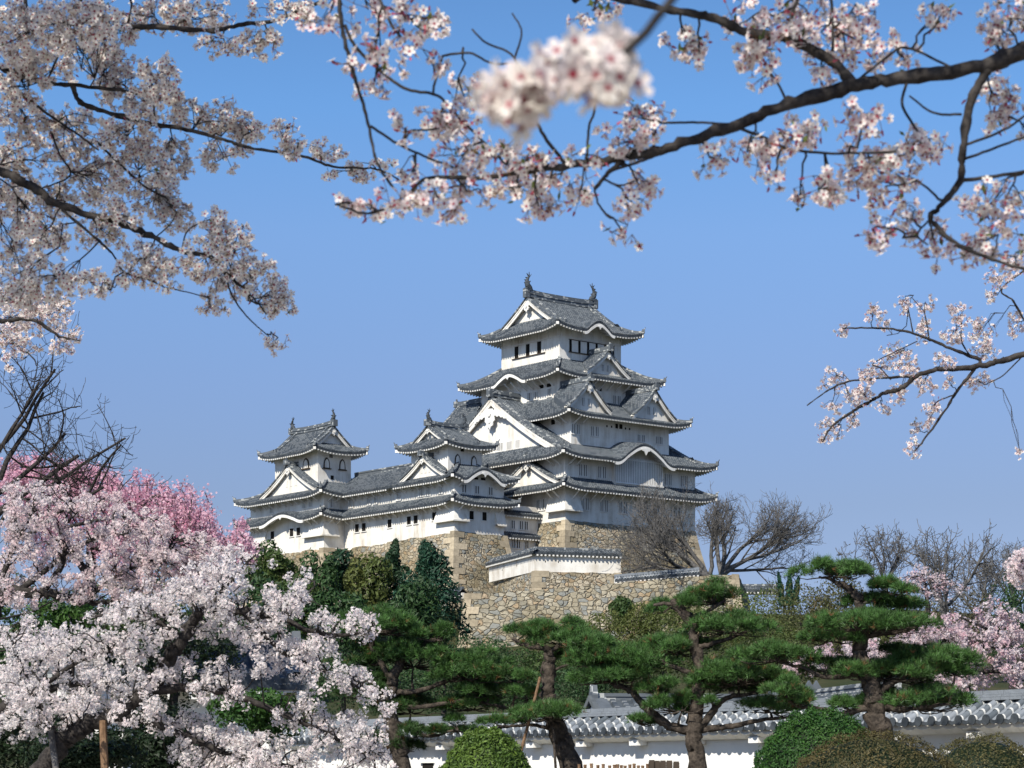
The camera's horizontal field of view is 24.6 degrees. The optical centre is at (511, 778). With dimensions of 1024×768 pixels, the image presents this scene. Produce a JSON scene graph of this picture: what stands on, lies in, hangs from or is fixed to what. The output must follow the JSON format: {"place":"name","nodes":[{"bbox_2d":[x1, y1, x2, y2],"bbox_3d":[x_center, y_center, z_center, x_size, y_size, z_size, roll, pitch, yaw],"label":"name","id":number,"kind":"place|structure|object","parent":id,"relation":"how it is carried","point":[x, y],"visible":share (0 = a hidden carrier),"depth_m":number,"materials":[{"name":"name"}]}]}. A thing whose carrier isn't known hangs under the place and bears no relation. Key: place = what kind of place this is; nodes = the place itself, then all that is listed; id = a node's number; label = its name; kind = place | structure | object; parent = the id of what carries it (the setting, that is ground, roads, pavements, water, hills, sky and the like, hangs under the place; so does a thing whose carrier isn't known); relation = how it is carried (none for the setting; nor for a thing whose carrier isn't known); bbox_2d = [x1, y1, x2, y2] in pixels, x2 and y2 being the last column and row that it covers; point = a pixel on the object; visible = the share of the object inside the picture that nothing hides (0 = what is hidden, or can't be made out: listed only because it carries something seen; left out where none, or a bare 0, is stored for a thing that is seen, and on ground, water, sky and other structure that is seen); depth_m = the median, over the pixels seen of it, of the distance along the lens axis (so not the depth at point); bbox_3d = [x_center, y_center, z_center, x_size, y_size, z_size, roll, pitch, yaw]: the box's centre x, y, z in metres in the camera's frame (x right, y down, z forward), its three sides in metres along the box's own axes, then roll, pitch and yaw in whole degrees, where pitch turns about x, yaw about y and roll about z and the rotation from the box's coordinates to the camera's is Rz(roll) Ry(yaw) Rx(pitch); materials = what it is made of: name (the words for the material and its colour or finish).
{"place":"outdoors","nodes":[
{"label":"outdoors","id":0,"kind":"place"},
{"bbox_2d":[14,587,116,691],"bbox_3d":[-8.694,-2.731,46.052,1.977,2.072,2.071,0,0,0],"label":"bush","id":1,"kind":"object","parent":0,"point":[64,612],"visible":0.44,"depth_m":45.51,"materials":[{"name":"green plant"}]},
{"bbox_2d":[43,631,315,767],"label":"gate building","id":2,"kind":"structure","parent":0,"point":[280,682],"depth_m":59.95,"materials":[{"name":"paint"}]},
{"bbox_2d":[0,610,1023,767],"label":"hill","id":3,"kind":"structure","parent":0,"point":[1001,684],"depth_m":217.10,"materials":[{"name":"green plant"}]},
{"bbox_2d":[0,571,103,697],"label":"broadleaf tree","id":4,"kind":"object","parent":3,"relation":"on","point":[5,610],"visible":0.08,"depth_m":199.57,"materials":[{"name":"green plant"}]},
{"bbox_2d":[77,565,241,641],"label":"broadleaf tree","id":5,"kind":"object","parent":3,"relation":"on","point":[176,605],"visible":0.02,"depth_m":203.36,"materials":[{"name":"green plant"}]},
{"bbox_2d":[187,571,302,642],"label":"broadleaf tree","id":6,"kind":"object","parent":3,"relation":"on","point":[258,598],"visible":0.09,"depth_m":197.50,"materials":[{"name":"green plant"}]},
{"bbox_2d":[241,539,299,603],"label":"broadleaf tree","id":7,"kind":"object","parent":3,"relation":"on","point":[278,572],"visible":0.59,"depth_m":298.57,"materials":[{"name":"green plant"}]},
{"bbox_2d":[274,572,322,642],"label":"broadleaf tree","id":8,"kind":"object","parent":3,"relation":"on","point":[312,593],"visible":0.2,"depth_m":248.79,"materials":[{"name":"green plant"}]},
{"bbox_2d":[262,636,338,715],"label":"bush","id":9,"kind":"object","parent":3,"relation":"on","point":[294,701],"visible":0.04,"depth_m":131.84,"materials":[{"name":"green plant"}]},
{"bbox_2d":[299,547,342,604],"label":"broadleaf tree","id":10,"kind":"object","parent":3,"relation":"on","point":[326,579],"visible":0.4,"depth_m":291.58,"materials":[{"name":"green plant"}]},
{"bbox_2d":[307,645,374,719],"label":"bush","id":11,"kind":"object","parent":3,"relation":"on","point":[343,701],"visible":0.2,"depth_m":125.73,"materials":[{"name":"green plant"}]},
{"bbox_2d":[307,587,380,673],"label":"broadleaf tree","id":12,"kind":"object","parent":3,"relation":"on","point":[330,600],"visible":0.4,"depth_m":214.57,"materials":[{"name":"green plant"}]},
{"bbox_2d":[323,547,365,603],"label":"broadleaf tree","id":13,"kind":"object","parent":3,"relation":"on","point":[339,553],"visible":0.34,"depth_m":294.58,"materials":[{"name":"green plant"}]},
{"bbox_2d":[342,552,395,614],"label":"broadleaf tree","id":14,"kind":"object","parent":3,"relation":"on","point":[372,586],"visible":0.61,"depth_m":282.61,"materials":[{"name":"green plant"}]},
{"bbox_2d":[239,530,513,609],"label":"stone wall","id":15,"kind":"structure","parent":3,"relation":"on","point":[469,555],"depth_m":326.17,"materials":[{"name":"beige stone"}]},
{"bbox_2d":[232,409,369,555],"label":"keep","id":16,"kind":"structure","parent":15,"relation":"on","point":[297,505],"depth_m":347.02,"materials":[{"name":"paint"}]},
{"bbox_2d":[301,458,309,469],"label":"window","id":17,"kind":"structure","parent":16,"relation":"in","point":[306,462],"depth_m":346.92,"materials":[{"name":"paint"}]},
{"bbox_2d":[322,457,331,468],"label":"window","id":18,"kind":"structure","parent":16,"relation":"in","point":[326,465],"depth_m":345.56,"materials":[{"name":"paint"}]},
{"bbox_2d":[338,459,346,470],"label":"window","id":19,"kind":"structure","parent":16,"relation":"in","point":[342,464],"depth_m":347.34,"materials":[{"name":"paint"}]},
{"bbox_2d":[336,463,410,549],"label":"corridor building","id":20,"kind":"structure","parent":15,"relation":"on","point":[373,501],"depth_m":339.08,"materials":[{"name":"paint"}]},
{"bbox_2d":[392,408,521,539],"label":"keep","id":21,"kind":"structure","parent":15,"relation":"on","point":[448,482],"depth_m":327.78,"materials":[{"name":"paint"}]},
{"bbox_2d":[481,511,487,521],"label":"window","id":22,"kind":"structure","parent":21,"relation":"in","point":[483,513],"depth_m":327.05,"materials":[{"name":"black wood"}]},
{"bbox_2d":[503,506,542,552],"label":"connecting turret","id":23,"kind":"object","parent":15,"relation":"on","point":[520,530],"visible":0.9,"depth_m":332.32,"materials":[{"name":"paint"}]},
{"bbox_2d":[353,660,435,718],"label":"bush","id":24,"kind":"object","parent":3,"relation":"on","point":[417,678],"visible":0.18,"depth_m":119.49,"materials":[{"name":"green plant"}]},
{"bbox_2d":[379,538,411,638],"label":"conifer tree","id":25,"kind":"object","parent":3,"relation":"on","point":[392,554],"visible":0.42,"depth_m":287.04,"materials":[{"name":"green plant"}]},
{"bbox_2d":[384,575,443,638],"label":"broadleaf tree","id":26,"kind":"object","parent":3,"relation":"on","point":[420,604],"visible":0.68,"depth_m":260.56,"materials":[{"name":"green plant"}]},
{"bbox_2d":[392,538,473,646],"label":"conifer tree","id":27,"kind":"object","parent":3,"relation":"on","point":[431,563],"visible":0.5,"depth_m":279.13,"materials":[{"name":"green plant"}]},
{"bbox_2d":[399,653,470,715],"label":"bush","id":28,"kind":"object","parent":3,"relation":"on","point":[444,690],"visible":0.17,"depth_m":139.85,"materials":[{"name":"green plant"}]},
{"bbox_2d":[448,634,515,706],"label":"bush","id":29,"kind":"object","parent":3,"relation":"on","point":[494,644],"visible":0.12,"depth_m":171.33,"materials":[{"name":"green plant"}]},
{"bbox_2d":[476,662,559,712],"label":"bush","id":30,"kind":"object","parent":3,"relation":"on","point":[510,700],"visible":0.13,"depth_m":135.42,"materials":[{"name":"green plant"}]},
{"bbox_2d":[507,646,576,699],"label":"bush","id":31,"kind":"object","parent":3,"relation":"on","point":[535,656],"visible":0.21,"depth_m":174.01,"materials":[{"name":"green plant"}]},
{"bbox_2d":[554,666,626,708],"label":"bush","id":32,"kind":"object","parent":3,"relation":"on","point":[582,692],"visible":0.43,"depth_m":131.64,"materials":[{"name":"green plant"}]},
{"bbox_2d":[457,574,750,647],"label":"stone wall","id":33,"kind":"structure","parent":3,"relation":"on","point":[490,614],"depth_m":304.35,"materials":[{"name":"beige stone"}]},
{"bbox_2d":[444,587,466,599],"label":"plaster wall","id":34,"kind":"structure","parent":33,"relation":"on","point":[462,591],"depth_m":303.35,"materials":[{"name":"white paint"}]},
{"bbox_2d":[614,567,699,582],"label":"plaster wall","id":35,"kind":"structure","parent":33,"relation":"on","point":[657,575],"depth_m":306.97,"materials":[{"name":"tile"}]},
{"bbox_2d":[743,584,783,594],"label":"plaster wall","id":36,"kind":"structure","parent":33,"relation":"on","point":[750,588],"depth_m":344.93,"materials":[{"name":"paint"}]},
{"bbox_2d":[582,608,633,644],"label":"bush","id":37,"kind":"object","parent":3,"relation":"on","point":[612,625],"visible":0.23,"depth_m":261.70,"materials":[{"name":"green plant"}]},
{"bbox_2d":[608,595,634,622],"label":"bush","id":38,"kind":"object","parent":3,"relation":"on","point":[620,604],"visible":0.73,"depth_m":273.92,"materials":[{"name":"green plant"}]},
{"bbox_2d":[614,599,675,644],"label":"bush","id":39,"kind":"object","parent":3,"relation":"on","point":[651,622],"visible":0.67,"depth_m":255.04,"materials":[{"name":"green plant"}]},
{"bbox_2d":[620,626,694,690],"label":"bush","id":40,"kind":"object","parent":3,"relation":"on","point":[669,670],"visible":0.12,"depth_m":184.16,"materials":[{"name":"green plant"}]},
{"bbox_2d":[657,588,739,656],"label":"bush","id":41,"kind":"object","parent":3,"relation":"on","point":[672,614],"visible":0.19,"depth_m":246.11,"materials":[{"name":"green plant"}]},
{"bbox_2d":[688,628,774,693],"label":"bush","id":42,"kind":"object","parent":3,"relation":"on","point":[741,638],"visible":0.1,"depth_m":189.92,"materials":[{"name":"green plant"}]},
{"bbox_2d":[718,581,799,649],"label":"bush","id":43,"kind":"object","parent":3,"relation":"on","point":[754,604],"visible":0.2,"depth_m":238.68,"materials":[{"name":"green plant"}]},
{"bbox_2d":[690,482,832,611],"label":"bare tree","id":44,"kind":"object","parent":3,"relation":"on","point":[779,532],"visible":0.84,"depth_m":316.91,"materials":[{"name":"brown plant"}]},
{"bbox_2d":[736,631,824,694],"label":"bush","id":45,"kind":"object","parent":3,"relation":"on","point":[791,660],"visible":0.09,"depth_m":169.78,"materials":[{"name":"green plant"}]},
{"bbox_2d":[777,571,799,612],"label":"juniper tree","id":46,"kind":"object","parent":3,"relation":"on","point":[779,582],"visible":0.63,"depth_m":235.84,"materials":[{"name":"green plant"}]},
{"bbox_2d":[758,579,836,650],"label":"bush","id":47,"kind":"object","parent":3,"relation":"on","point":[798,619],"visible":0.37,"depth_m":231.38,"materials":[{"name":"green plant"}]},
{"bbox_2d":[800,576,868,655],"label":"bush","id":48,"kind":"object","parent":3,"relation":"on","point":[831,604],"visible":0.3,"depth_m":226.91,"materials":[{"name":"green plant"}]},
{"bbox_2d":[833,604,909,655],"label":"bush","id":49,"kind":"object","parent":3,"relation":"on","point":[868,639],"visible":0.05,"depth_m":199.61,"materials":[{"name":"green plant"}]},
{"bbox_2d":[835,520,924,591],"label":"bare tree","id":50,"kind":"object","parent":3,"relation":"on","point":[893,566],"visible":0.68,"depth_m":204.55,"materials":[{"name":"brown plant"}]},
{"bbox_2d":[876,598,955,687],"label":"bush","id":51,"kind":"object","parent":3,"relation":"on","point":[892,636],"visible":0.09,"depth_m":195.71,"materials":[{"name":"green plant"}]},
{"bbox_2d":[898,562,969,613],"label":"cherry tree","id":52,"kind":"object","parent":3,"relation":"on","point":[922,578],"visible":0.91,"depth_m":149.75,"materials":[{"name":"pink plant"}]},
{"bbox_2d":[884,520,1007,629],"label":"bare tree","id":53,"kind":"object","parent":3,"relation":"on","point":[938,565],"visible":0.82,"depth_m":169.90,"materials":[{"name":"brown plant"}]},
{"bbox_2d":[919,584,995,689],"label":"bush","id":54,"kind":"object","parent":3,"relation":"on","point":[969,617],"visible":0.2,"depth_m":189.71,"materials":[{"name":"green plant"}]},
{"bbox_2d":[933,545,1013,633],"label":"bare tree","id":55,"kind":"object","parent":3,"relation":"on","point":[985,584],"visible":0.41,"depth_m":215.58,"materials":[{"name":"grey plant"}]},
{"bbox_2d":[957,537,1023,610],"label":"bare tree","id":56,"kind":"object","parent":3,"relation":"on","point":[1010,554],"visible":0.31,"depth_m":239.95,"materials":[{"name":"plant"}]},
{"bbox_2d":[982,571,1023,689],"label":"bush","id":57,"kind":"object","parent":3,"relation":"on","point":[1013,603],"visible":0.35,"depth_m":184.77,"materials":[{"name":"green plant"}]},
{"bbox_2d":[0,0,1023,624],"label":"sky","id":58,"kind":"structure","parent":0,"point":[740,295],"materials":[{"name":"blue"}]},
{"bbox_2d":[270,689,1023,767],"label":"garden wall","id":59,"kind":"structure","parent":0,"point":[607,736],"depth_m":55.91,"materials":[{"name":"paint"}]},
{"bbox_2d":[1002,547,1023,589],"bbox_3d":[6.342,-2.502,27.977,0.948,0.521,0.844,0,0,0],"label":"cherry tree","id":60,"kind":"object","parent":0,"point":[1015,577],"visible":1,"depth_m":28.02,"materials":[{"name":"pink plant"}]},
{"label":"ground","id":61,"kind":"structure","parent":0,"visible":0},
{"bbox_2d":[0,311,198,651],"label":"bare tree","id":62,"kind":"object","parent":61,"relation":"on","point":[13,430],"visible":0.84,"depth_m":45.00,"materials":[{"name":"brown plant"}]},
{"bbox_2d":[0,450,259,738],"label":"weeping cherry tree","id":63,"kind":"object","parent":61,"relation":"on","point":[186,509],"visible":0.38,"depth_m":57.15,"materials":[{"name":"pink plant"}]},
{"bbox_2d":[92,613,246,716],"bbox_3d":[-6.903,-2.070,46.859,3.113,2.582,3.268,0,0,0],"label":"bush","id":64,"kind":"object","parent":61,"relation":"on","point":[209,647],"visible":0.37,"depth_m":46.91,"materials":[{"name":"green plant"}]},
{"bbox_2d":[205,686,305,762],"bbox_3d":[-4.910,-0.889,44.986,1.845,1.761,1.905,0,0,42],"label":"bush","id":65,"kind":"object","parent":61,"relation":"on","point":[251,718],"visible":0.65,"depth_m":44.59,"materials":[{"name":"green plant"}]},
{"bbox_2d":[321,601,541,767],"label":"pine tree","id":66,"kind":"object","parent":61,"relation":"on","point":[482,668],"visible":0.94,"depth_m":49.83,"materials":[{"name":"green plant"}]},
{"bbox_2d":[521,677,541,750],"bbox_3d":[0.094,-0.210,46.497,1.173,3.639,0.071,0,0,-33],"label":"prop pole","id":67,"kind":"object","parent":61,"relation":"on","point":[528,721],"visible":0.64,"depth_m":46.63,"materials":[{"name":"brown wood"}]},
{"bbox_2d":[474,611,617,767],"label":"pine tree","id":68,"kind":"object","parent":61,"relation":"on","point":[550,709],"visible":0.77,"depth_m":46.86,"materials":[{"name":"green plant"}]},
{"bbox_2d":[552,728,556,767],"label":"prop pole","id":69,"kind":"object","parent":61,"relation":"on","point":[554,748],"visible":1,"depth_m":46.44,"materials":[{"name":"grey wood"}]},
{"bbox_2d":[583,685,777,708],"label":"gate building","id":70,"kind":"structure","parent":61,"relation":"on","point":[595,699],"depth_m":81.41,"materials":[{"name":"tile"}]},
{"bbox_2d":[558,573,815,767],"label":"pine tree","id":71,"kind":"object","parent":61,"relation":"on","point":[601,657],"visible":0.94,"depth_m":45.34,"materials":[{"name":"green plant"}]},
{"bbox_2d":[804,677,904,697],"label":"gate building","id":72,"kind":"structure","parent":61,"relation":"on","point":[827,692],"depth_m":76.76,"materials":[{"name":"tile"}]},
{"bbox_2d":[724,554,992,739],"bbox_3d":[6.528,-1.160,44.029,5.169,6.150,2.786,0,0,0],"label":"pine tree","id":73,"kind":"object","parent":61,"relation":"on","point":[875,699],"visible":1,"depth_m":43.83,"materials":[{"name":"green plant"}]},
{"bbox_2d":[782,595,1023,690],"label":"cherry tree","id":74,"kind":"object","parent":61,"relation":"on","point":[998,643],"visible":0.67,"depth_m":59.50,"materials":[{"name":"pink plant"}]},
{"label":"gravel path","id":75,"kind":"structure","parent":0,"visible":0},
{"bbox_2d":[0,700,83,767],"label":"bush","id":76,"kind":"object","parent":75,"relation":"on","point":[10,755],"visible":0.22,"depth_m":40.64,"materials":[{"name":"green plant"}]},
{"bbox_2d":[0,287,84,372],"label":"cherry tree","id":77,"kind":"object","parent":75,"relation":"on","point":[27,316],"visible":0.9,"depth_m":21.76,"materials":[{"name":"pink plant"}]},
{"bbox_2d":[48,730,58,767],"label":"prop pole","id":78,"kind":"object","parent":75,"relation":"on","point":[53,750],"visible":0.96,"depth_m":31.71,"materials":[{"name":"grey wood"}]},
{"bbox_2d":[0,617,138,744],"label":"cherry tree","id":79,"kind":"object","parent":75,"relation":"on","point":[83,683],"visible":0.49,"depth_m":35.26,"materials":[{"name":"white plant"}]},
{"bbox_2d":[18,735,149,767],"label":"bush","id":80,"kind":"object","parent":75,"relation":"on","point":[82,755],"visible":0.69,"depth_m":36.95,"materials":[{"name":"green plant"}]},
{"bbox_2d":[99,720,108,767],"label":"prop pole","id":81,"kind":"object","parent":75,"relation":"on","point":[103,744],"visible":1,"depth_m":31.61,"materials":[{"name":"brown wood"}]},
{"bbox_2d":[0,478,241,617],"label":"cherry tree","id":82,"kind":"object","parent":75,"relation":"on","point":[146,560],"visible":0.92,"depth_m":38.63,"materials":[{"name":"pink plant"}]},
{"bbox_2d":[35,699,229,767],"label":"bush","id":83,"kind":"object","parent":75,"relation":"on","point":[141,733],"visible":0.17,"depth_m":39.36,"materials":[{"name":"green plant"}]},
{"bbox_2d":[129,717,219,767],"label":"bush","id":84,"kind":"object","parent":75,"relation":"on","point":[158,759],"visible":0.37,"depth_m":38.49,"materials":[{"name":"green plant"}]},
{"bbox_2d":[0,542,397,767],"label":"cherry tree","id":85,"kind":"object","parent":75,"relation":"on","point":[219,609],"visible":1,"depth_m":31.76,"materials":[{"name":"white plant"}]},
{"bbox_2d":[0,0,399,357],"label":"cherry tree","id":86,"kind":"object","parent":75,"relation":"on","point":[97,32],"visible":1,"depth_m":13.00,"materials":[{"name":"pink plant"}]},
{"bbox_2d":[438,725,530,767],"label":"clipped shrub","id":87,"kind":"object","parent":75,"relation":"on","point":[482,746],"visible":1,"depth_m":36.61,"materials":[{"name":"green plant"}]},
{"bbox_2d":[462,0,676,147],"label":"cherry tree","id":88,"kind":"object","parent":75,"relation":"on","point":[604,69],"visible":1,"depth_m":2.42,"materials":[{"name":"white plant"}]},
{"bbox_2d":[294,0,1023,276],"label":"cherry tree","id":89,"kind":"object","parent":75,"relation":"on","point":[518,171],"visible":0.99,"depth_m":7.60,"materials":[{"name":"pink plant"}]},
{"bbox_2d":[752,704,871,767],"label":"clipped shrub","id":90,"kind":"object","parent":75,"relation":"on","point":[786,744],"visible":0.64,"depth_m":35.56,"materials":[{"name":"green plant"}]},
{"bbox_2d":[793,726,959,767],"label":"clipped shrub","id":91,"kind":"object","parent":75,"relation":"on","point":[875,752],"visible":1,"depth_m":30.58,"materials":[{"name":"green plant"}]},
{"bbox_2d":[807,254,1023,459],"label":"cherry tree","id":92,"kind":"object","parent":75,"relation":"on","point":[858,392],"visible":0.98,"depth_m":21.00,"materials":[{"name":"pink plant"}]},
{"bbox_2d":[935,727,1023,767],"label":"clipped shrub","id":93,"kind":"object","parent":75,"relation":"on","point":[983,753],"visible":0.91,"depth_m":31.61,"materials":[{"name":"green plant"}]},
{"label":"terrace","id":94,"kind":"structure","parent":0,"visible":0},
{"bbox_2d":[494,570,622,592],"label":"stone wall","id":95,"kind":"structure","parent":94,"relation":"on","point":[534,580],"depth_m":306.73,"materials":[{"name":"beige stone"}]},
{"bbox_2d":[485,547,621,581],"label":"plaster wall","id":96,"kind":"structure","parent":95,"relation":"on","point":[549,559],"depth_m":307.40,"materials":[{"name":"paint"}]},
{"bbox_2d":[535,519,705,573],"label":"stone wall","id":97,"kind":"structure","parent":94,"relation":"on","point":[568,533],"depth_m":333.50,"materials":[{"name":"beige stone"}]},
{"bbox_2d":[443,273,719,531],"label":"castle keep","id":98,"kind":"structure","parent":97,"relation":"on","point":[574,416],"depth_m":340.51,"materials":[{"name":"paint"}]},
{"bbox_2d":[541,498,545,510],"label":"window","id":99,"kind":"structure","parent":98,"relation":"in","point":[543,501],"depth_m":333.63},
{"bbox_2d":[578,463,582,476],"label":"window","id":100,"kind":"structure","parent":98,"relation":"in","point":[580,466],"depth_m":331.68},
{"bbox_2d":[583,464,587,476],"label":"window","id":101,"kind":"structure","parent":98,"relation":"in","point":[585,466],"depth_m":332.24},
{"bbox_2d":[597,466,601,478],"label":"window","id":102,"kind":"structure","parent":98,"relation":"in","point":[599,468],"depth_m":333.95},
{"bbox_2d":[602,466,606,478],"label":"window","id":103,"kind":"structure","parent":98,"relation":"in","point":[604,468],"depth_m":334.52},
{"bbox_2d":[604,500,608,512],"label":"window","id":104,"kind":"structure","parent":98,"relation":"in","point":[606,502],"depth_m":334.77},
{"label":"terrace","id":105,"kind":"structure","parent":0,"visible":0},
{"bbox_2d":[583,476,745,576],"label":"bare tree","id":106,"kind":"object","parent":105,"relation":"on","point":[662,537],"visible":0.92,"depth_m":312.65,"materials":[{"name":"brown plant"}]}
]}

